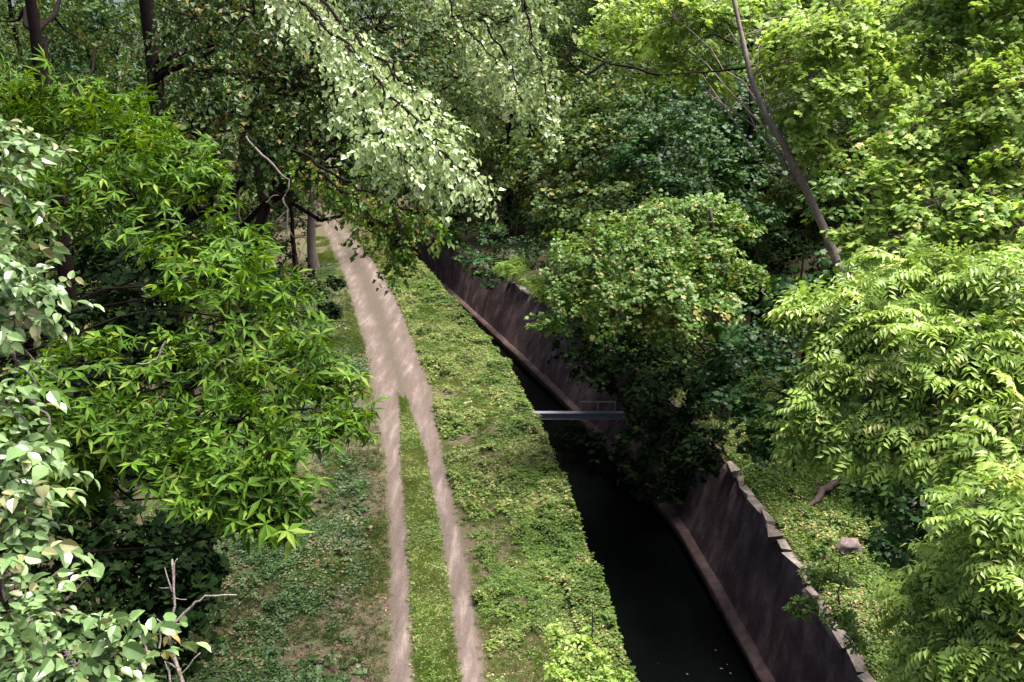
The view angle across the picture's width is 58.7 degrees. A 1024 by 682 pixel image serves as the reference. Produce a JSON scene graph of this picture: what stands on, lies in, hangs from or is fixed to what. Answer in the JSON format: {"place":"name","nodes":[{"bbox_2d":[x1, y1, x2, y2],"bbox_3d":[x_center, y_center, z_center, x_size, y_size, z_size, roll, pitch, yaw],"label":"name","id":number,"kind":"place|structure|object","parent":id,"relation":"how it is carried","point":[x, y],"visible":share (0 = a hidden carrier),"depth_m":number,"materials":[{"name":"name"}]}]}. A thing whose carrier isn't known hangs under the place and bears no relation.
{"place":"outdoors","nodes":[
{"label":"outdoors","id":0,"kind":"place"},
{"bbox_2d":[0,191,560,681],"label":"towpath ground","id":1,"kind":"structure","parent":0,"point":[394,365],"depth_m":29.45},
{"bbox_2d":[0,3,21,76],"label":"background tree","id":2,"kind":"object","parent":1,"relation":"on","point":[3,28],"visible":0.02,"depth_m":84.69,"materials":[{"name":"green plant"}]},
{"bbox_2d":[0,19,31,247],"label":"background tree","id":3,"kind":"object","parent":1,"relation":"on","point":[13,49],"visible":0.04,"depth_m":52.50,"materials":[{"name":"green plant"}]},
{"bbox_2d":[0,1,63,64],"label":"background tree","id":4,"kind":"object","parent":1,"relation":"on","point":[20,24],"depth_m":106.94,"materials":[{"name":"green plant"}]},
{"bbox_2d":[0,0,77,77],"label":"background tree","id":5,"kind":"object","parent":1,"relation":"on","point":[10,36],"depth_m":98.54,"materials":[{"name":"green plant"}]},
{"bbox_2d":[0,0,120,194],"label":"background tree","id":6,"kind":"object","parent":1,"relation":"on","point":[42,12],"depth_m":73.33,"materials":[{"name":"green plant"}]},
{"bbox_2d":[0,68,161,470],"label":"background tree","id":7,"kind":"object","parent":1,"relation":"on","point":[46,243],"visible":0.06,"depth_m":37.69,"materials":[{"name":"green plant"}]},
{"bbox_2d":[0,60,165,558],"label":"background tree","id":8,"kind":"object","parent":1,"relation":"on","point":[28,343],"visible":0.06,"depth_m":32.26,"materials":[{"name":"green plant"}]},
{"bbox_2d":[0,0,179,355],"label":"background tree","id":9,"kind":"object","parent":1,"relation":"on","point":[68,63],"visible":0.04,"depth_m":48.45,"materials":[{"name":"green plant"}]},
{"bbox_2d":[22,0,157,247],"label":"background tree","id":10,"kind":"object","parent":1,"relation":"on","point":[40,19],"visible":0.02,"depth_m":61.99,"materials":[{"name":"green plant"}]},
{"bbox_2d":[48,0,154,241],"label":"background tree","id":11,"kind":"object","parent":1,"relation":"on","point":[86,62],"visible":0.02,"depth_m":73.14,"materials":[{"name":"green plant"}]},
{"bbox_2d":[0,0,219,622],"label":"dark trunked tree","id":12,"kind":"object","parent":1,"relation":"on","point":[34,25],"visible":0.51,"depth_m":23.24,"materials":[{"name":"green plant"}]},
{"bbox_2d":[0,208,234,555],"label":"understory shrub","id":13,"kind":"object","parent":1,"relation":"on","point":[121,274],"visible":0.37,"depth_m":18.76,"materials":[{"name":"green plant"}]},
{"bbox_2d":[0,114,236,681],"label":"broadleaf tree","id":14,"kind":"object","parent":1,"relation":"on","point":[29,616],"visible":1,"depth_m":3.99,"materials":[{"name":"green plant"}]},
{"bbox_2d":[0,491,239,681],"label":"understory shrub","id":15,"kind":"object","parent":1,"relation":"on","point":[198,576],"visible":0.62,"depth_m":16.35,"materials":[{"name":"green plant"}]},
{"bbox_2d":[99,36,145,89],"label":"background tree","id":16,"kind":"object","parent":1,"relation":"on","point":[125,54],"visible":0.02,"depth_m":105.23,"materials":[{"name":"green plant"}]},
{"bbox_2d":[24,0,225,362],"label":"background tree","id":17,"kind":"object","parent":1,"relation":"on","point":[98,19],"visible":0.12,"depth_m":47.77,"materials":[{"name":"green plant"}]},
{"bbox_2d":[68,0,202,309],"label":"background tree","id":18,"kind":"object","parent":1,"relation":"on","point":[124,86],"visible":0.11,"depth_m":61.45,"materials":[{"name":"green plant"}]},
{"bbox_2d":[107,0,185,90],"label":"background tree","id":19,"kind":"object","parent":1,"relation":"on","point":[138,43],"visible":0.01,"depth_m":119.28,"materials":[{"name":"green plant"}]},
{"bbox_2d":[132,0,204,99],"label":"background tree","id":20,"kind":"object","parent":1,"relation":"on","point":[176,26],"depth_m":107.30,"materials":[{"name":"green plant"}]},
{"bbox_2d":[110,0,229,251],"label":"background tree","id":21,"kind":"object","parent":1,"relation":"on","point":[162,17],"visible":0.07,"depth_m":83.23,"materials":[{"name":"green plant"}]},
{"bbox_2d":[140,157,228,280],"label":"background tree","id":22,"kind":"object","parent":1,"relation":"on","point":[189,252],"depth_m":75.59,"materials":[{"name":"green plant"}]},
{"bbox_2d":[0,44,390,594],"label":"lance leaved tree","id":23,"kind":"object","parent":1,"relation":"on","point":[264,476],"visible":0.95,"depth_m":10.05,"materials":[{"name":"green plant"}]},
{"bbox_2d":[105,0,306,290],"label":"background tree","id":24,"kind":"object","parent":1,"relation":"on","point":[247,211],"visible":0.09,"depth_m":63.48,"materials":[{"name":"green plant"}]},
{"bbox_2d":[136,0,282,221],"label":"background tree","id":25,"kind":"object","parent":1,"relation":"on","point":[208,39],"visible":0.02,"depth_m":88.91,"materials":[{"name":"green plant"}]},
{"bbox_2d":[174,88,258,266],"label":"background tree","id":26,"kind":"object","parent":1,"relation":"on","point":[245,194],"visible":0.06,"depth_m":72.84,"materials":[{"name":"green plant"}]},
{"bbox_2d":[93,261,379,681],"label":"slope weeds","id":27,"kind":"object","parent":1,"relation":"on","point":[249,579],"visible":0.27,"depth_m":24.98,"materials":[{"name":"green plant"}]},
{"bbox_2d":[93,280,391,681],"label":"slope grass","id":28,"kind":"structure","parent":1,"relation":"on","point":[318,629],"depth_m":24.32,"materials":[{"name":"green plant"}]},
{"bbox_2d":[170,0,331,346],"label":"woodland tree","id":29,"kind":"object","parent":1,"relation":"on","point":[241,120],"visible":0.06,"depth_m":42.28,"materials":[{"name":"green plant"}]},
{"bbox_2d":[183,0,321,240],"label":"background tree","id":30,"kind":"object","parent":1,"relation":"on","point":[241,82],"visible":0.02,"depth_m":86.94,"materials":[{"name":"green plant"}]},
{"bbox_2d":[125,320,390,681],"bbox_3d":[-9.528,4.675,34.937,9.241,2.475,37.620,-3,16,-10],"label":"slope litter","id":31,"kind":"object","parent":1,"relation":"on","point":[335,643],"visible":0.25,"depth_m":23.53,"materials":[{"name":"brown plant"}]},
{"bbox_2d":[144,317,372,681],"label":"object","id":32,"kind":"object","parent":1,"relation":"on","point":[310,658],"visible":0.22,"depth_m":21.37,"materials":[{"name":"green plant"}]},
{"bbox_2d":[180,0,343,177],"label":"background tree","id":33,"kind":"object","parent":1,"relation":"on","point":[278,49],"depth_m":102.94,"materials":[{"name":"green plant"}]},
{"bbox_2d":[183,0,349,208],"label":"background tree","id":34,"kind":"object","parent":1,"relation":"on","point":[279,179],"visible":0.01,"depth_m":92.30,"materials":[{"name":"green plant"}]},
{"bbox_2d":[198,51,339,305],"bbox_3d":[-13.269,-8.330,52.128,7.909,16.517,9.941,0,16,0],"label":"woodland tree","id":35,"kind":"object","parent":1,"relation":"on","point":[238,193],"visible":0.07,"depth_m":48.59,"materials":[{"name":"green plant"}]},
{"bbox_2d":[194,163,344,318],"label":"understory shrub","id":36,"kind":"object","parent":1,"relation":"on","point":[286,245],"visible":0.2,"depth_m":66.27,"materials":[{"name":"green plant"}]},
{"bbox_2d":[236,94,331,272],"bbox_3d":[-14.687,-11.014,60.152,4.893,15.016,8.503,7,17,23],"label":"woodland tree","id":37,"kind":"object","parent":1,"relation":"on","point":[292,240],"visible":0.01,"depth_m":63.20,"materials":[{"name":"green plant"}]},
{"bbox_2d":[225,257,348,334],"bbox_3d":[-11.308,-2.510,49.247,6.382,4.693,14.344,0,16,0],"label":"understory shrub","id":38,"kind":"object","parent":1,"relation":"on","point":[330,313],"visible":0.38,"depth_m":44.28,"materials":[{"name":"green plant"}]},
{"bbox_2d":[128,0,505,613],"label":"silver leaved tree","id":39,"kind":"object","parent":1,"relation":"on","point":[359,77],"visible":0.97,"depth_m":16.21,"materials":[{"name":"green plant"}]},
{"bbox_2d":[235,79,398,269],"bbox_3d":[-14.086,-12.652,64.744,11.829,15.393,10.456,0,16,0],"label":"woodland tree","id":40,"kind":"object","parent":1,"relation":"on","point":[312,259],"visible":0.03,"depth_m":64.72,"materials":[{"name":"green plant"}]},
{"bbox_2d":[238,0,581,464],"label":"weeping tree","id":41,"kind":"object","parent":1,"relation":"on","point":[480,67],"visible":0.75,"depth_m":20.45,"materials":[{"name":"green plant"}]},
{"bbox_2d":[396,393,462,681],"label":"median grass","id":42,"kind":"structure","parent":1,"relation":"on","point":[403,403],"depth_m":24.98,"materials":[{"name":"green plant"}]},
{"bbox_2d":[293,235,577,681],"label":"verge grass","id":43,"kind":"structure","parent":1,"relation":"on","point":[325,257],"depth_m":28.81,"materials":[{"name":"green plant"}]},
{"bbox_2d":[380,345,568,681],"bbox_3d":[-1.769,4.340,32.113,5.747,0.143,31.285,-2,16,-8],"label":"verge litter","id":44,"kind":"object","parent":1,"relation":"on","point":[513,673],"visible":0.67,"depth_m":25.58,"materials":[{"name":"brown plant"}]},
{"bbox_2d":[359,235,639,681],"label":"verge weeds","id":45,"kind":"object","parent":1,"relation":"on","point":[551,533],"visible":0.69,"depth_m":30.14,"materials":[{"name":"green plant"}]},
{"bbox_2d":[397,280,620,669],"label":"tall weeds","id":46,"kind":"object","parent":1,"relation":"on","point":[478,510],"visible":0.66,"depth_m":29.34,"materials":[{"name":"green plant"}]},
{"bbox_2d":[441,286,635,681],"bbox_3d":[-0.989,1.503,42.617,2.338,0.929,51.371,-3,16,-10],"label":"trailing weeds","id":47,"kind":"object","parent":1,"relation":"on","point":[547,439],"visible":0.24,"depth_m":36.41,"materials":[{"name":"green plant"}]},
{"bbox_2d":[542,608,633,681],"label":"verge shrub","id":48,"kind":"object","parent":1,"relation":"on","point":[593,655],"visible":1,"depth_m":18.25,"materials":[{"name":"green plant"}]},
{"bbox_2d":[0,0,581,225],"label":"sky","id":49,"kind":"structure","parent":0,"point":[340,210],"materials":[{"name":"white"}]},
{"bbox_2d":[466,313,757,681],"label":"water","id":50,"kind":"structure","parent":0,"point":[670,620],"depth_m":31.73,"materials":[{"name":"black liquid"}]},
{"bbox_2d":[314,92,1023,676],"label":"canal bank ground","id":51,"kind":"structure","parent":0,"point":[546,260],"depth_m":64.00,"materials":[{"name":"green plant"}]},
{"bbox_2d":[312,0,383,181],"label":"background tree","id":52,"kind":"object","parent":51,"relation":"on","point":[341,2],"visible":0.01,"depth_m":119.73,"materials":[{"name":"green plant"}]},
{"bbox_2d":[314,0,428,186],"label":"background tree","id":53,"kind":"object","parent":51,"relation":"on","point":[373,17],"visible":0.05,"depth_m":104.70,"materials":[{"name":"green plant"}]},
{"bbox_2d":[388,0,434,154],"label":"background tree","id":54,"kind":"object","parent":51,"relation":"on","point":[414,27],"depth_m":120.09,"materials":[{"name":"green plant"}]},
{"bbox_2d":[425,207,465,244],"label":"bush","id":55,"kind":"object","parent":51,"relation":"on","point":[454,224],"visible":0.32,"depth_m":74.16,"materials":[{"name":"green plant"}]},
{"bbox_2d":[371,0,528,202],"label":"background tree","id":56,"kind":"object","parent":51,"relation":"on","point":[406,4],"visible":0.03,"depth_m":88.27,"materials":[{"name":"green plant"}]},
{"bbox_2d":[404,10,514,221],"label":"background tree","id":57,"kind":"object","parent":51,"relation":"on","point":[454,217],"visible":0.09,"depth_m":81.71,"materials":[{"name":"green plant"}]},
{"bbox_2d":[405,147,594,306],"bbox_3d":[-1.938,-11.306,73.116,14.334,7.658,51.610,-1,16,-5],"label":"understory shrub","id":58,"kind":"object","parent":51,"relation":"on","point":[485,258],"visible":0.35,"depth_m":63.69,"materials":[{"name":"green plant"}]},
{"bbox_2d":[461,0,548,153],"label":"background tree","id":59,"kind":"object","parent":51,"relation":"on","point":[486,42],"depth_m":101.84,"materials":[{"name":"green plant"}]},
{"bbox_2d":[431,0,586,239],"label":"background tree","id":60,"kind":"object","parent":51,"relation":"on","point":[506,176],"visible":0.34,"depth_m":73.09,"materials":[{"name":"green plant"}]},
{"bbox_2d":[471,29,551,173],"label":"background tree","id":61,"kind":"object","parent":51,"relation":"on","point":[504,142],"visible":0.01,"depth_m":94.56,"materials":[{"name":"green plant"}]},
{"bbox_2d":[463,0,577,200],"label":"background tree","id":62,"kind":"object","parent":51,"relation":"on","point":[527,136],"visible":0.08,"depth_m":81.61,"materials":[{"name":"green plant"}]},
{"bbox_2d":[491,253,556,303],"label":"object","id":63,"kind":"object","parent":51,"relation":"on","point":[515,270],"visible":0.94,"depth_m":48.18,"materials":[{"name":"green plant"}]},
{"bbox_2d":[496,0,607,125],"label":"background tree","id":64,"kind":"object","parent":51,"relation":"on","point":[555,1],"visible":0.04,"depth_m":102.25,"materials":[{"name":"green plant"}]},
{"bbox_2d":[517,0,587,144],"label":"background tree","id":65,"kind":"object","parent":51,"relation":"on","point":[543,4],"visible":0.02,"depth_m":91.98,"materials":[{"name":"green plant"}]},
{"bbox_2d":[518,0,605,186],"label":"background tree","id":66,"kind":"object","parent":51,"relation":"on","point":[556,55],"visible":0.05,"depth_m":79.97,"materials":[{"name":"green plant"}]},
{"bbox_2d":[522,0,648,215],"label":"background tree","id":67,"kind":"object","parent":51,"relation":"on","point":[565,64],"visible":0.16,"depth_m":71.31,"materials":[{"name":"green plant"}]},
{"bbox_2d":[326,187,876,681],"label":"retaining wall","id":68,"kind":"structure","parent":51,"relation":"on","point":[738,549],"depth_m":30.96,"materials":[{"name":"concrete"}]},
{"bbox_2d":[534,401,624,419],"bbox_3d":[2.739,3.338,41.897,5.828,1.140,0.400,0,16,0],"label":"footbridge","id":69,"kind":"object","parent":68,"relation":"attached to","point":[582,415],"visible":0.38,"depth_m":41.88,"materials":[{"name":"paint"}]},
{"bbox_2d":[550,51,653,249],"bbox_3d":[7.368,-13.376,65.378,7.568,14.547,7.567,-8,18,-26],"label":"background tree","id":70,"kind":"object","parent":51,"relation":"on","point":[593,80],"visible":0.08,"depth_m":64.08,"materials":[{"name":"green plant"}]},
{"bbox_2d":[493,69,718,317],"bbox_3d":[4.637,-7.538,49.315,9.295,13.974,14.203,-12,20,-37],"label":"olive green tree","id":71,"kind":"object","parent":51,"relation":"on","point":[586,130],"visible":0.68,"depth_m":47.75,"materials":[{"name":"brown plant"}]},
{"bbox_2d":[558,0,654,72],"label":"background tree","id":72,"kind":"object","parent":51,"relation":"on","point":[584,5],"visible":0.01,"depth_m":89.69,"materials":[{"name":"green plant"}]},
{"bbox_2d":[547,0,719,182],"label":"background tree","id":73,"kind":"object","parent":51,"relation":"on","point":[570,40],"visible":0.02,"depth_m":76.85,"materials":[{"name":"green plant"}]},
{"bbox_2d":[541,306,739,509],"bbox_3d":[6.538,2.541,39.584,7.839,6.526,19.892,-5,17,-16],"label":"understory shrub","id":74,"kind":"object","parent":51,"relation":"on","point":[671,466],"visible":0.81,"depth_m":36.66,"materials":[{"name":"green plant"}]},
{"bbox_2d":[524,188,772,418],"bbox_3d":[4.917,-0.534,33.191,9.057,9.533,8.069,0,16,0],"label":"maple bush","id":75,"kind":"object","parent":51,"relation":"on","point":[688,302],"visible":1,"depth_m":30.72,"materials":[{"name":"green plant"}]},
{"bbox_2d":[571,0,730,237],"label":"background tree","id":76,"kind":"object","parent":51,"relation":"on","point":[631,63],"visible":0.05,"depth_m":60.86,"materials":[{"name":"green plant"}]},
{"bbox_2d":[598,0,727,200],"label":"background tree","id":77,"kind":"object","parent":51,"relation":"on","point":[650,63],"visible":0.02,"depth_m":71.20,"materials":[{"name":"green plant"}]},
{"bbox_2d":[581,0,751,283],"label":"background tree","id":78,"kind":"object","parent":51,"relation":"on","point":[641,77],"visible":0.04,"depth_m":53.78,"materials":[{"name":"green plant"}]},
{"bbox_2d":[575,321,801,468],"bbox_3d":[7.991,0.805,37.739,7.646,4.038,15.790,-3,16,-10],"label":"understory shrub","id":79,"kind":"object","parent":51,"relation":"on","point":[697,440],"visible":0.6,"depth_m":35.53,"materials":[{"name":"green plant"}]},
{"bbox_2d":[597,51,806,363],"bbox_3d":[8.341,-5.468,40.389,9.523,14.348,9.020,0,16,0],"label":"dark ivy tree","id":80,"kind":"object","parent":51,"relation":"on","point":[726,138],"visible":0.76,"depth_m":38.86,"materials":[{"name":"green plant"}]},
{"bbox_2d":[695,0,735,188],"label":"background tree","id":81,"kind":"object","parent":51,"relation":"on","point":[726,34],"visible":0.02,"depth_m":66.34,"materials":[{"name":"green plant"}]},
{"bbox_2d":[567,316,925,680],"bbox_3d":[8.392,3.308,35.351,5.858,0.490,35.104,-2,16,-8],"label":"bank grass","id":82,"kind":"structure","parent":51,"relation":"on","point":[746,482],"depth_m":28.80,"materials":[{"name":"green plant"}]},
{"bbox_2d":[539,0,954,567],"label":"leaning maple","id":83,"kind":"object","parent":51,"relation":"on","point":[852,42],"visible":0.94,"depth_m":23.27,"materials":[{"name":"green plant"}]},
{"bbox_2d":[710,0,799,220],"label":"background tree","id":84,"kind":"object","parent":51,"relation":"on","point":[766,124],"visible":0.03,"depth_m":59.50,"materials":[{"name":"green plant"}]},
{"bbox_2d":[673,0,841,281],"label":"background tree","id":85,"kind":"object","parent":51,"relation":"on","point":[751,40],"visible":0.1,"depth_m":52.01,"materials":[{"name":"green plant"}]},
{"bbox_2d":[694,48,825,310],"bbox_3d":[13.377,-8.620,49.322,7.282,13.996,7.281,5,17,18],"label":"background tree","id":86,"kind":"object","parent":51,"relation":"on","point":[765,200],"visible":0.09,"depth_m":48.59,"materials":[{"name":"green plant"}]},
{"bbox_2d":[517,274,1023,681],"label":"bank weeds","id":87,"kind":"object","parent":51,"relation":"on","point":[822,522],"visible":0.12,"depth_m":27.78,"materials":[{"name":"green plant"}]},
{"bbox_2d":[808,477,840,506],"bbox_3d":[9.967,4.835,29.485,0.634,0.372,2.435,14,21,40],"label":"fallen log","id":88,"kind":"object","parent":87,"relation":"on","point":[829,486],"visible":0.92,"depth_m":29.43,"materials":[{"name":"wood"}]},
{"bbox_2d":[696,246,862,471],"bbox_3d":[8.223,1.356,28.148,4.430,8.572,5.829,14,21,39],"label":"understory shrub","id":89,"kind":"object","parent":51,"relation":"on","point":[719,377],"visible":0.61,"depth_m":27.35,"materials":[{"name":"green plant"}]},
{"bbox_2d":[710,162,853,303],"bbox_3d":[13.748,-5.717,45.753,6.512,5.824,19.203,6,17,21],"label":"understory shrub","id":90,"kind":"object","parent":51,"relation":"on","point":[782,245],"visible":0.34,"depth_m":42.38,"materials":[{"name":"green plant"}]},
{"bbox_2d":[749,0,868,190],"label":"background tree","id":91,"kind":"object","parent":51,"relation":"on","point":[809,110],"depth_m":58.57,"materials":[{"name":"green plant"}]},
{"bbox_2d":[727,0,895,218],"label":"background tree","id":92,"kind":"object","parent":51,"relation":"on","point":[802,2],"visible":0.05,"depth_m":54.79,"materials":[{"name":"green plant"}]},
{"bbox_2d":[782,540,866,655],"bbox_3d":[7.201,6.350,21.448,1.695,2.591,3.763,4,16,12],"label":"edge shrub","id":93,"kind":"object","parent":51,"relation":"on","point":[829,574],"visible":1,"depth_m":20.96,"materials":[{"name":"green plant"}]},
{"bbox_2d":[835,537,862,555],"bbox_3d":[9.561,5.869,25.964,0.754,0.558,0.558,0,16,0],"label":"boulder","id":94,"kind":"object","parent":51,"relation":"on","point":[844,545],"visible":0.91,"depth_m":25.75,"materials":[{"name":"stone"}]},
{"bbox_2d":[764,0,990,294],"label":"background tree","id":95,"kind":"object","parent":51,"relation":"on","point":[844,129],"visible":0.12,"depth_m":44.92,"materials":[{"name":"green plant"}]},
{"bbox_2d":[835,0,944,190],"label":"background tree","id":96,"kind":"object","parent":51,"relation":"on","point":[875,97],"depth_m":54.93,"materials":[{"name":"green plant"}]},
{"bbox_2d":[763,235,1023,526],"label":"frond tree","id":97,"kind":"object","parent":51,"relation":"on","point":[856,325],"visible":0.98,"depth_m":13.19,"materials":[{"name":"green plant"}]},
{"bbox_2d":[797,10,1023,408],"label":"tree","id":98,"kind":"object","parent":51,"relation":"on","point":[852,166],"visible":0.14,"depth_m":31.16,"materials":[{"name":"green plant"}]},
{"bbox_2d":[820,0,1023,286],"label":"feathery tree","id":99,"kind":"object","parent":51,"relation":"on","point":[965,219],"visible":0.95,"depth_m":17.51,"materials":[{"name":"green plant"}]},
{"bbox_2d":[838,461,1022,596],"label":"understory shrub","id":100,"kind":"object","parent":51,"relation":"on","point":[889,543],"visible":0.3,"depth_m":18.39,"materials":[{"name":"green plant"}]},
{"bbox_2d":[862,461,1023,681],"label":"frond sapling","id":101,"kind":"object","parent":51,"relation":"on","point":[959,597],"visible":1,"depth_m":10.91,"materials":[{"name":"green plant"}]},
{"bbox_2d":[863,24,1022,298],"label":"background tree","id":102,"kind":"object","parent":51,"relation":"on","point":[917,143],"visible":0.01,"depth_m":37.63,"materials":[{"name":"green plant"}]},
{"bbox_2d":[870,4,1019,230],"bbox_3d":[23.297,-14.468,43.257,10.538,22.411,11.538,-6,17,-19],"label":"background tree","id":103,"kind":"object","parent":51,"relation":"on","point":[936,98],"visible":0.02,"depth_m":44.01,"materials":[{"name":"green plant"}]},
{"bbox_2d":[931,20,1023,304],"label":"background tree","id":104,"kind":"object","parent":51,"relation":"on","point":[1022,153],"depth_m":29.85,"materials":[{"name":"green plant"}]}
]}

